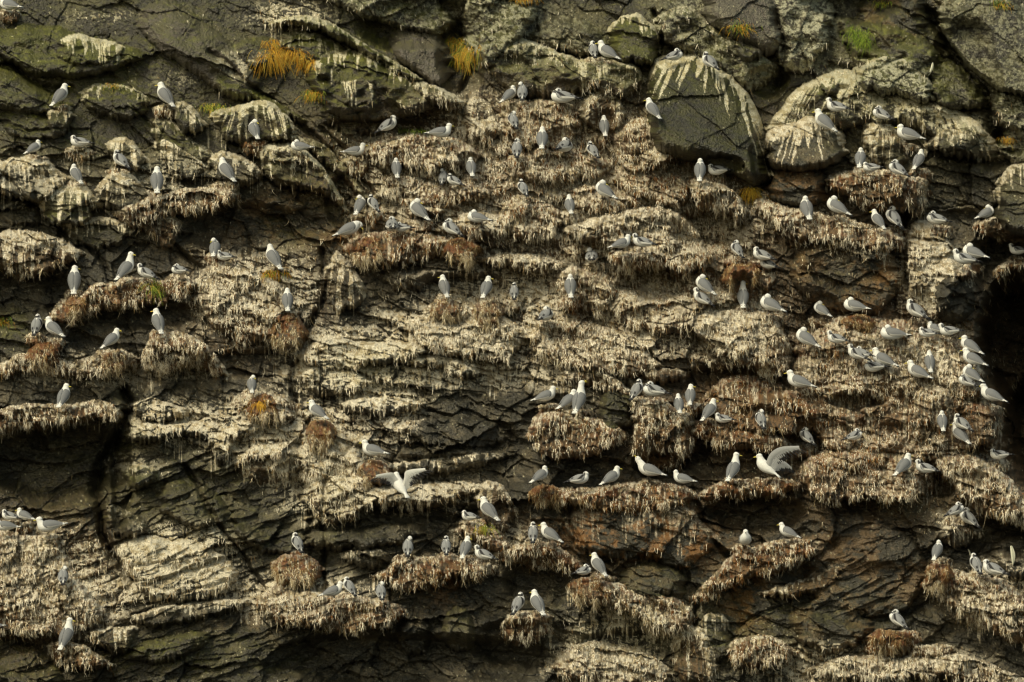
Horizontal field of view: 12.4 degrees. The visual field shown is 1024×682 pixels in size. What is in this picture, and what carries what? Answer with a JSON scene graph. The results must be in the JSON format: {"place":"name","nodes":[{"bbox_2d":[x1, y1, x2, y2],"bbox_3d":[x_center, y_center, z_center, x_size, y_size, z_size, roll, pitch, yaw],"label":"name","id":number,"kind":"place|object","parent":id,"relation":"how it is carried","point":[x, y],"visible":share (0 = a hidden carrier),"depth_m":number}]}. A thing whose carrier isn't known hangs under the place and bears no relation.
{"place":"outdoors","nodes":[
{"label":"outdoors","id":0,"kind":"place"},
{"bbox_2d":[0,0,1023,681],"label":"cliff face","id":1,"kind":"object","parent":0,"point":[464,436],"visible":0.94,"depth_m":59.79},
{"bbox_2d":[25,341,60,376],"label":"nest","id":2,"kind":"object","parent":1,"relation":"on","point":[42,354],"visible":1,"depth_m":59.35},
{"bbox_2d":[33,517,69,533],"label":"gull","id":3,"kind":"object","parent":1,"relation":"on","point":[48,526],"visible":1,"depth_m":58.49},
{"bbox_2d":[45,316,65,337],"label":"gull","id":4,"kind":"object","parent":1,"relation":"on","point":[52,327],"visible":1,"depth_m":59.34},
{"bbox_2d":[49,83,69,107],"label":"gull","id":5,"kind":"object","parent":1,"relation":"on","point":[60,94],"visible":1,"depth_m":60.82},
{"bbox_2d":[56,383,70,407],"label":"gull","id":6,"kind":"object","parent":1,"relation":"on","point":[63,395],"visible":1,"depth_m":58.91},
{"bbox_2d":[57,617,75,650],"bbox_3d":[-5.494,3.608,57.823,0.167,0.418,0.293,0,0,25],"label":"gull","id":7,"kind":"object","parent":1,"relation":"on","point":[66,634],"visible":1,"depth_m":57.79},
{"bbox_2d":[62,296,89,326],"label":"nest","id":8,"kind":"object","parent":1,"relation":"on","point":[74,309],"visible":1,"depth_m":59.58},
{"bbox_2d":[68,265,80,295],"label":"gull","id":9,"kind":"object","parent":8,"relation":"on","point":[74,278],"visible":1,"depth_m":59.81},
{"bbox_2d":[100,328,120,349],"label":"gull","id":10,"kind":"object","parent":1,"relation":"on","point":[112,338],"visible":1,"depth_m":59.35},
{"bbox_2d":[100,348,130,380],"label":"nest","id":11,"kind":"object","parent":1,"relation":"on","point":[111,360],"visible":1,"depth_m":59.45},
{"bbox_2d":[113,149,131,169],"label":"gull","id":12,"kind":"object","parent":1,"relation":"on","point":[120,159],"visible":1,"depth_m":60.24},
{"bbox_2d":[114,251,134,281],"bbox_3d":[-4.931,-0.943,59.740,0.168,0.395,0.321,0,0,42],"label":"gull","id":13,"kind":"object","parent":1,"relation":"on","point":[126,267],"visible":1,"depth_m":59.72},
{"bbox_2d":[150,166,163,193],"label":"gull","id":14,"kind":"object","parent":1,"relation":"on","point":[156,179],"visible":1,"depth_m":60.11},
{"bbox_2d":[150,308,164,334],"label":"gull","id":15,"kind":"object","parent":1,"relation":"on","point":[157,320],"visible":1,"depth_m":59.34},
{"bbox_2d":[155,82,175,107],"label":"gull","id":16,"kind":"object","parent":1,"relation":"on","point":[164,93],"visible":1,"depth_m":60.84},
{"bbox_2d":[218,157,236,182],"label":"gull","id":17,"kind":"object","parent":1,"relation":"on","point":[225,169],"visible":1,"depth_m":60.31},
{"bbox_2d":[246,393,281,429],"bbox_3d":[-3.179,0.922,59.301,0.433,0.542,0.648,0,0,-25],"label":"nest","id":18,"kind":"object","parent":1,"relation":"on","point":[270,412],"visible":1,"depth_m":59.20},
{"bbox_2d":[266,244,282,270],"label":"gull","id":19,"kind":"object","parent":1,"relation":"on","point":[273,257],"visible":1,"depth_m":59.97},
{"bbox_2d":[247,38,316,78],"bbox_3d":[-2.892,-3.665,61.216,1.079,0.585,0.605,0,0,18],"label":"grass clump","id":20,"kind":"object","parent":1,"relation":"on","point":[285,56],"visible":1,"depth_m":61.17},
{"bbox_2d":[282,288,292,310],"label":"gull","id":21,"kind":"object","parent":1,"relation":"on","point":[287,299],"visible":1,"depth_m":59.59},
{"bbox_2d":[268,312,310,355],"bbox_3d":[-2.810,-0.084,59.865,0.582,0.577,0.894,0,0,0],"label":"nest","id":22,"kind":"object","parent":1,"relation":"on","point":[287,331],"visible":1,"depth_m":59.56},
{"bbox_2d":[270,553,324,591],"bbox_3d":[-2.687,2.924,58.747,0.705,0.543,0.968,0,0,0],"label":"nest","id":23,"kind":"object","parent":1,"relation":"on","point":[297,571],"visible":1,"depth_m":58.43},
{"bbox_2d":[305,420,337,458],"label":"nest","id":24,"kind":"object","parent":1,"relation":"on","point":[321,435],"visible":1,"depth_m":59.06},
{"bbox_2d":[307,399,329,419],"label":"gull","id":25,"kind":"object","parent":24,"relation":"on","point":[316,410],"visible":1,"depth_m":59.03},
{"bbox_2d":[317,581,342,596],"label":"gull","id":26,"kind":"object","parent":1,"relation":"on","point":[334,590],"visible":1,"depth_m":57.91},
{"bbox_2d":[332,221,362,237],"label":"gull","id":27,"kind":"object","parent":1,"relation":"on","point":[350,228],"visible":1,"depth_m":60.08},
{"bbox_2d":[338,142,367,157],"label":"gull","id":28,"kind":"object","parent":1,"relation":"on","point":[356,151],"visible":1,"depth_m":60.64},
{"bbox_2d":[349,236,385,273],"bbox_3d":[-1.815,-1.102,60.137,0.551,0.495,0.660,0,0,0],"label":"nest","id":29,"kind":"object","parent":1,"relation":"on","point":[368,251],"visible":1,"depth_m":59.95},
{"bbox_2d":[356,459,393,493],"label":"nest","id":30,"kind":"object","parent":1,"relation":"on","point":[368,470],"visible":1,"depth_m":58.89},
{"bbox_2d":[360,439,390,457],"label":"gull","id":31,"kind":"object","parent":30,"relation":"on","point":[371,450],"visible":1,"depth_m":58.82},
{"bbox_2d":[374,115,398,133],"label":"gull","id":32,"kind":"object","parent":1,"relation":"on","point":[388,124],"visible":1,"depth_m":60.55},
{"bbox_2d":[369,468,433,497],"bbox_3d":[-1.357,1.765,58.553,0.808,0.374,0.263,0,0,8],"label":"gull","id":33,"kind":"object","parent":1,"relation":"on","point":[398,483],"visible":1,"depth_m":58.51},
{"bbox_2d":[410,198,430,221],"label":"gull","id":34,"kind":"object","parent":1,"relation":"on","point":[417,208],"visible":1,"depth_m":60.14},
{"bbox_2d":[388,29,455,86],"bbox_3d":[-1.179,-3.705,61.593,0.908,0.824,1.449,0,0,0],"label":"boulder","id":35,"kind":"object","parent":1,"relation":"on","point":[424,54],"visible":1,"depth_m":61.34},
{"bbox_2d":[423,123,454,139],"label":"gull","id":36,"kind":"object","parent":1,"relation":"on","point":[441,132],"visible":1,"depth_m":60.34},
{"bbox_2d":[427,297,463,327],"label":"nest","id":37,"kind":"object","parent":1,"relation":"on","point":[445,309],"visible":1,"depth_m":59.76},
{"bbox_2d":[438,274,449,298],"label":"gull","id":38,"kind":"object","parent":37,"relation":"on","point":[444,285],"visible":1,"depth_m":59.90},
{"bbox_2d":[442,218,463,236],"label":"gull","id":39,"kind":"object","parent":1,"relation":"on","point":[449,226],"visible":1,"depth_m":59.87},
{"bbox_2d":[441,605,475,651],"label":"boulder","id":40,"kind":"object","parent":1,"relation":"on","point":[458,634],"visible":1,"depth_m":58.29},
{"bbox_2d":[440,237,484,274],"bbox_3d":[-0.630,-1.073,60.199,0.611,0.524,0.716,0,0,0],"label":"nest","id":41,"kind":"object","parent":1,"relation":"on","point":[459,252],"visible":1,"depth_m":59.95},
{"bbox_2d":[445,33,481,76],"bbox_3d":[-0.607,-3.741,61.696,1.155,0.680,0.916,0,0,31],"label":"grass clump","id":42,"kind":"object","parent":1,"relation":"on","point":[466,55],"visible":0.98,"depth_m":61.83},
{"bbox_2d":[467,209,492,224],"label":"gull","id":43,"kind":"object","parent":1,"relation":"on","point":[475,216],"visible":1,"depth_m":59.89},
{"bbox_2d":[472,544,498,561],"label":"gull","id":44,"kind":"object","parent":1,"relation":"on","point":[482,554],"visible":1,"depth_m":58.17},
{"bbox_2d":[470,300,504,333],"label":"nest","id":45,"kind":"object","parent":1,"relation":"on","point":[487,314],"visible":1,"depth_m":59.75},
{"bbox_2d":[480,276,492,299],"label":"gull","id":46,"kind":"object","parent":45,"relation":"on","point":[486,287],"visible":1,"depth_m":59.82},
{"bbox_2d":[478,496,500,522],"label":"gull","id":47,"kind":"object","parent":1,"relation":"on","point":[487,508],"visible":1,"depth_m":58.65},
{"bbox_2d":[0,0,1023,681],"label":"dead weed","id":48,"kind":"object","parent":1,"relation":"hanging from","point":[472,236],"visible":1,"depth_m":59.49},
{"bbox_2d":[510,592,524,616],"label":"gull","id":49,"kind":"object","parent":1,"relation":"on","point":[518,602],"visible":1,"depth_m":57.90},
{"bbox_2d":[530,589,545,616],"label":"gull","id":50,"kind":"object","parent":1,"relation":"on","point":[537,602],"visible":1,"depth_m":57.77},
{"bbox_2d":[536,126,547,149],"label":"gull","id":51,"kind":"object","parent":1,"relation":"on","point":[542,137],"visible":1,"depth_m":60.38},
{"bbox_2d":[529,386,556,402],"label":"gull","id":52,"kind":"object","parent":1,"relation":"on","point":[547,395],"visible":1,"depth_m":59.43},
{"bbox_2d":[528,484,564,512],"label":"nest","id":53,"kind":"object","parent":1,"relation":"on","point":[544,495],"visible":1,"depth_m":58.60},
{"bbox_2d":[538,522,563,543],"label":"gull","id":54,"kind":"object","parent":1,"relation":"on","point":[549,533],"visible":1,"depth_m":58.35},
{"bbox_2d":[555,389,576,409],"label":"gull","id":55,"kind":"object","parent":1,"relation":"on","point":[566,401],"visible":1,"depth_m":59.21},
{"bbox_2d":[551,88,582,102],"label":"gull","id":56,"kind":"object","parent":1,"relation":"on","point":[558,95],"visible":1,"depth_m":60.76},
{"bbox_2d":[564,274,576,299],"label":"gull","id":57,"kind":"object","parent":1,"relation":"on","point":[570,285],"visible":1,"depth_m":59.82},
{"bbox_2d":[572,380,585,415],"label":"gull","id":58,"kind":"object","parent":1,"relation":"on","point":[579,399],"visible":1,"depth_m":59.06},
{"bbox_2d":[566,576,610,611],"bbox_3d":[0.964,3.163,58.458,0.543,0.490,1.195,0,0,-4],"label":"nest","id":59,"kind":"object","parent":1,"relation":"on","point":[586,590],"visible":1,"depth_m":58.03},
{"bbox_2d":[589,552,607,577],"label":"gull","id":60,"kind":"object","parent":1,"relation":"on","point":[597,563],"visible":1,"depth_m":58.07},
{"bbox_2d":[595,179,618,199],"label":"gull","id":61,"kind":"object","parent":1,"relation":"on","point":[603,188],"visible":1,"depth_m":60.16},
{"bbox_2d":[595,40,620,59],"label":"gull","id":62,"kind":"object","parent":1,"relation":"on","point":[606,50],"visible":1,"depth_m":60.86},
{"bbox_2d":[598,466,621,485],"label":"gull","id":63,"kind":"object","parent":1,"relation":"on","point":[612,476],"visible":1,"depth_m":58.66},
{"bbox_2d":[597,390,634,428],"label":"boulder","id":64,"kind":"object","parent":1,"relation":"on","point":[614,408],"visible":1,"depth_m":59.25},
{"bbox_2d":[607,12,661,66],"bbox_3d":[1.604,-3.948,61.437,0.731,0.747,1.065,0,0,0],"label":"boulder","id":65,"kind":"object","parent":1,"relation":"on","point":[635,38],"visible":0.98,"depth_m":61.11},
{"bbox_2d":[632,233,658,248],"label":"gull","id":66,"kind":"object","parent":1,"relation":"on","point":[641,242],"visible":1,"depth_m":59.63},
{"bbox_2d":[634,455,668,478],"bbox_3d":[1.741,1.572,58.780,0.455,0.295,0.167,0,0,20],"label":"gull","id":67,"kind":"object","parent":1,"relation":"on","point":[647,469],"visible":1,"depth_m":58.74},
{"bbox_2d":[644,97,661,119],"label":"gull","id":68,"kind":"object","parent":1,"relation":"on","point":[652,108],"visible":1,"depth_m":60.21},
{"bbox_2d":[619,561,687,599],"bbox_3d":[1.769,2.994,58.549,0.885,0.492,0.892,0,0,0],"label":"boulder","id":69,"kind":"object","parent":1,"relation":"on","point":[653,578],"visible":1,"depth_m":58.44},
{"bbox_2d":[643,381,672,398],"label":"gull","id":70,"kind":"object","parent":1,"relation":"on","point":[650,388],"visible":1,"depth_m":58.75},
{"bbox_2d":[673,469,698,485],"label":"gull","id":71,"kind":"object","parent":1,"relation":"on","point":[682,478],"visible":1,"depth_m":58.65},
{"bbox_2d":[694,158,705,181],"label":"gull","id":72,"kind":"object","parent":1,"relation":"on","point":[699,169],"visible":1,"depth_m":59.93},
{"bbox_2d":[691,287,715,306],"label":"gull","id":73,"kind":"object","parent":1,"relation":"on","point":[701,297],"visible":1,"depth_m":59.72},
{"bbox_2d":[696,274,716,296],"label":"gull","id":74,"kind":"object","parent":1,"relation":"on","point":[703,283],"visible":1,"depth_m":59.72},
{"bbox_2d":[699,398,718,421],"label":"gull","id":75,"kind":"object","parent":1,"relation":"on","point":[709,409],"visible":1,"depth_m":59.02},
{"bbox_2d":[646,52,773,186],"bbox_3d":[2.580,-2.894,60.823,1.680,1.809,1.632,0,0,0],"label":"boulder","id":76,"kind":"object","parent":1,"relation":"on","point":[711,115],"visible":0.98,"depth_m":60.46},
{"bbox_2d":[725,452,741,482],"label":"gull","id":77,"kind":"object","parent":1,"relation":"on","point":[733,469],"visible":1,"depth_m":58.60},
{"bbox_2d":[719,262,761,295],"bbox_3d":[2.951,-0.778,60.049,0.612,0.470,0.775,0,0,0],"label":"nest","id":78,"kind":"object","parent":1,"relation":"on","point":[732,276],"visible":1,"depth_m":59.91},
{"bbox_2d":[700,0,783,57],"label":"boulder","id":79,"kind":"object","parent":1,"relation":"on","point":[719,15],"visible":1,"depth_m":61.03},
{"bbox_2d":[737,280,748,309],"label":"gull","id":80,"kind":"object","parent":1,"relation":"on","point":[742,295],"visible":1,"depth_m":59.84},
{"bbox_2d":[738,186,767,204],"bbox_3d":[3.081,-1.845,60.740,0.589,0.315,0.233,0,0,0],"label":"grass clump","id":81,"kind":"object","parent":1,"relation":"on","point":[751,194],"visible":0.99,"depth_m":60.65},
{"bbox_2d":[751,246,777,260],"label":"gull","id":82,"kind":"object","parent":1,"relation":"on","point":[759,254],"visible":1,"depth_m":60.00},
{"bbox_2d":[760,293,787,312],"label":"gull","id":83,"kind":"object","parent":1,"relation":"on","point":[767,302],"visible":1,"depth_m":59.55},
{"bbox_2d":[753,446,806,477],"bbox_3d":[3.344,1.504,58.665,0.676,0.398,0.221,0,0,3],"label":"gull","id":84,"kind":"object","parent":1,"relation":"on","point":[772,464],"visible":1,"depth_m":58.62},
{"bbox_2d":[778,522,801,538],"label":"gull","id":85,"kind":"object","parent":1,"relation":"on","point":[787,531],"visible":1,"depth_m":58.44},
{"bbox_2d":[763,170,830,207],"bbox_3d":[3.691,-2.020,60.713,0.886,0.644,1.049,0,0,0],"label":"boulder","id":86,"kind":"object","parent":1,"relation":"on","point":[789,188],"visible":0.94,"depth_m":60.34},
{"bbox_2d":[784,370,817,389],"bbox_3d":[3.637,0.488,59.180,0.448,0.258,0.170,0,0,22],"label":"gull","id":87,"kind":"object","parent":1,"relation":"on","point":[798,381],"visible":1,"depth_m":59.14},
{"bbox_2d":[800,196,812,221],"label":"gull","id":88,"kind":"object","parent":1,"relation":"on","point":[806,207],"visible":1,"depth_m":59.97},
{"bbox_2d":[763,116,850,172],"bbox_3d":[3.816,-2.532,60.825,1.174,0.768,1.470,0,0,0],"label":"boulder","id":89,"kind":"object","parent":1,"relation":"on","point":[804,144],"visible":1,"depth_m":60.40},
{"bbox_2d":[796,327,820,348],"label":"gull","id":90,"kind":"object","parent":1,"relation":"on","point":[804,336],"visible":1,"depth_m":59.41},
{"bbox_2d":[812,108,838,133],"bbox_3d":[4.029,-2.826,60.443,0.398,0.335,0.174,0,0,40],"label":"gull","id":91,"kind":"object","parent":1,"relation":"on","point":[823,120],"visible":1,"depth_m":60.40},
{"bbox_2d":[824,97,852,113],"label":"gull","id":92,"kind":"object","parent":1,"relation":"on","point":[835,106],"visible":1,"depth_m":60.64},
{"bbox_2d":[827,195,851,215],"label":"gull","id":93,"kind":"object","parent":1,"relation":"on","point":[835,204],"visible":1,"depth_m":59.85},
{"bbox_2d":[845,343,870,360],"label":"gull","id":94,"kind":"object","parent":1,"relation":"on","point":[855,353],"visible":1,"depth_m":59.18},
{"bbox_2d":[841,312,876,334],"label":"nest","id":95,"kind":"object","parent":1,"relation":"on","point":[863,323],"visible":1,"depth_m":59.55},
{"bbox_2d":[844,297,871,313],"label":"gull","id":96,"kind":"object","parent":95,"relation":"on","point":[851,304],"visible":1,"depth_m":59.43},
{"bbox_2d":[840,21,879,54],"bbox_3d":[4.407,-3.935,61.411,0.454,0.532,0.878,0,0,-29],"label":"grass clump","id":97,"kind":"object","parent":1,"relation":"on","point":[861,39],"visible":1,"depth_m":61.17},
{"bbox_2d":[870,347,899,367],"bbox_3d":[4.701,0.206,59.290,0.420,0.259,0.166,0,0,30],"label":"gull","id":98,"kind":"object","parent":1,"relation":"on","point":[883,358],"visible":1,"depth_m":59.25},
{"bbox_2d":[868,628,912,658],"bbox_3d":[4.627,3.771,58.084,0.695,0.432,0.652,0,0,-26],"label":"nest","id":99,"kind":"object","parent":1,"relation":"on","point":[891,642],"visible":1,"depth_m":57.88},
{"bbox_2d":[889,609,908,630],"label":"gull","id":100,"kind":"object","parent":99,"relation":"on","point":[896,617],"visible":1,"depth_m":57.80},
{"bbox_2d":[851,56,935,104],"bbox_3d":[4.943,-3.374,61.093,1.198,0.651,0.969,0,0,11],"label":"boulder","id":101,"kind":"object","parent":1,"relation":"on","point":[883,76],"visible":1,"depth_m":60.74},
{"bbox_2d":[885,205,903,228],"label":"gull","id":102,"kind":"object","parent":1,"relation":"on","point":[892,215],"visible":1,"depth_m":60.00},
{"bbox_2d":[880,324,912,341],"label":"gull","id":103,"kind":"object","parent":1,"relation":"on","point":[888,332],"visible":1,"depth_m":59.29},
{"bbox_2d":[889,159,909,176],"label":"gull","id":104,"kind":"object","parent":1,"relation":"on","point":[895,167],"visible":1,"depth_m":59.77},
{"bbox_2d":[893,453,912,476],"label":"gull","id":105,"kind":"object","parent":1,"relation":"on","point":[903,464],"visible":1,"depth_m":58.51},
{"bbox_2d":[895,124,926,142],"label":"gull","id":106,"kind":"object","parent":1,"relation":"on","point":[905,133],"visible":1,"depth_m":60.54},
{"bbox_2d":[904,299,930,320],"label":"gull","id":107,"kind":"object","parent":1,"relation":"on","point":[915,309],"visible":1,"depth_m":59.70},
{"bbox_2d":[904,360,933,379],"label":"gull","id":108,"kind":"object","parent":1,"relation":"on","point":[915,371],"visible":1,"depth_m":59.23},
{"bbox_2d":[914,459,941,473],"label":"gull","id":109,"kind":"object","parent":1,"relation":"on","point":[924,468],"visible":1,"depth_m":58.73},
{"bbox_2d":[924,563,954,600],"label":"nest","id":110,"kind":"object","parent":1,"relation":"on","point":[939,576],"visible":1,"depth_m":58.19},
{"bbox_2d":[927,210,953,223],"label":"gull","id":111,"kind":"object","parent":1,"relation":"on","point":[933,217],"visible":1,"depth_m":60.06},
{"bbox_2d":[933,276,974,323],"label":"boulder","id":112,"kind":"object","parent":1,"relation":"on","point":[959,304],"visible":1,"depth_m":59.81},
{"bbox_2d":[930,61,990,110],"bbox_3d":[5.841,-3.345,61.474,0.698,0.715,1.750,0,0,26],"label":"boulder","id":113,"kind":"object","parent":1,"relation":"on","point":[955,86],"visible":1,"depth_m":61.15},
{"bbox_2d":[951,422,971,445],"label":"gull","id":114,"kind":"object","parent":1,"relation":"on","point":[960,434],"visible":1,"depth_m":58.97},
{"bbox_2d":[953,413,973,431],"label":"gull","id":115,"kind":"object","parent":1,"relation":"on","point":[961,422],"visible":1,"depth_m":58.94},
{"bbox_2d":[951,248,983,265],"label":"gull","id":116,"kind":"object","parent":1,"relation":"on","point":[963,258],"visible":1,"depth_m":59.64},
{"bbox_2d":[960,507,981,528],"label":"gull","id":117,"kind":"object","parent":1,"relation":"on","point":[967,516],"visible":1,"depth_m":58.71},
{"bbox_2d":[959,335,984,355],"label":"gull","id":118,"kind":"object","parent":1,"relation":"on","point":[971,345],"visible":1,"depth_m":59.42},
{"bbox_2d":[962,364,985,383],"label":"gull","id":119,"kind":"object","parent":1,"relation":"on","point":[968,370],"visible":1,"depth_m":59.08},
{"bbox_2d":[960,347,988,366],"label":"gull","id":120,"kind":"object","parent":1,"relation":"on","point":[971,358],"visible":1,"depth_m":59.20},
{"bbox_2d":[963,243,990,258],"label":"gull","id":121,"kind":"object","parent":1,"relation":"on","point":[971,250],"visible":1,"depth_m":59.82},
{"bbox_2d":[936,0,1023,97],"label":"boulder","id":122,"kind":"object","parent":1,"relation":"on","point":[985,41],"visible":1,"depth_m":60.80},
{"bbox_2d":[980,383,1008,402],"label":"gull","id":123,"kind":"object","parent":1,"relation":"on","point":[989,394],"visible":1,"depth_m":58.95},
{"bbox_2d":[981,559,1010,576],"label":"gull","id":124,"kind":"object","parent":1,"relation":"on","point":[991,568],"visible":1,"depth_m":58.05},
{"bbox_2d":[992,162,1023,235],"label":"boulder","id":125,"kind":"object","parent":1,"relation":"on","point":[1008,195],"visible":1,"depth_m":60.21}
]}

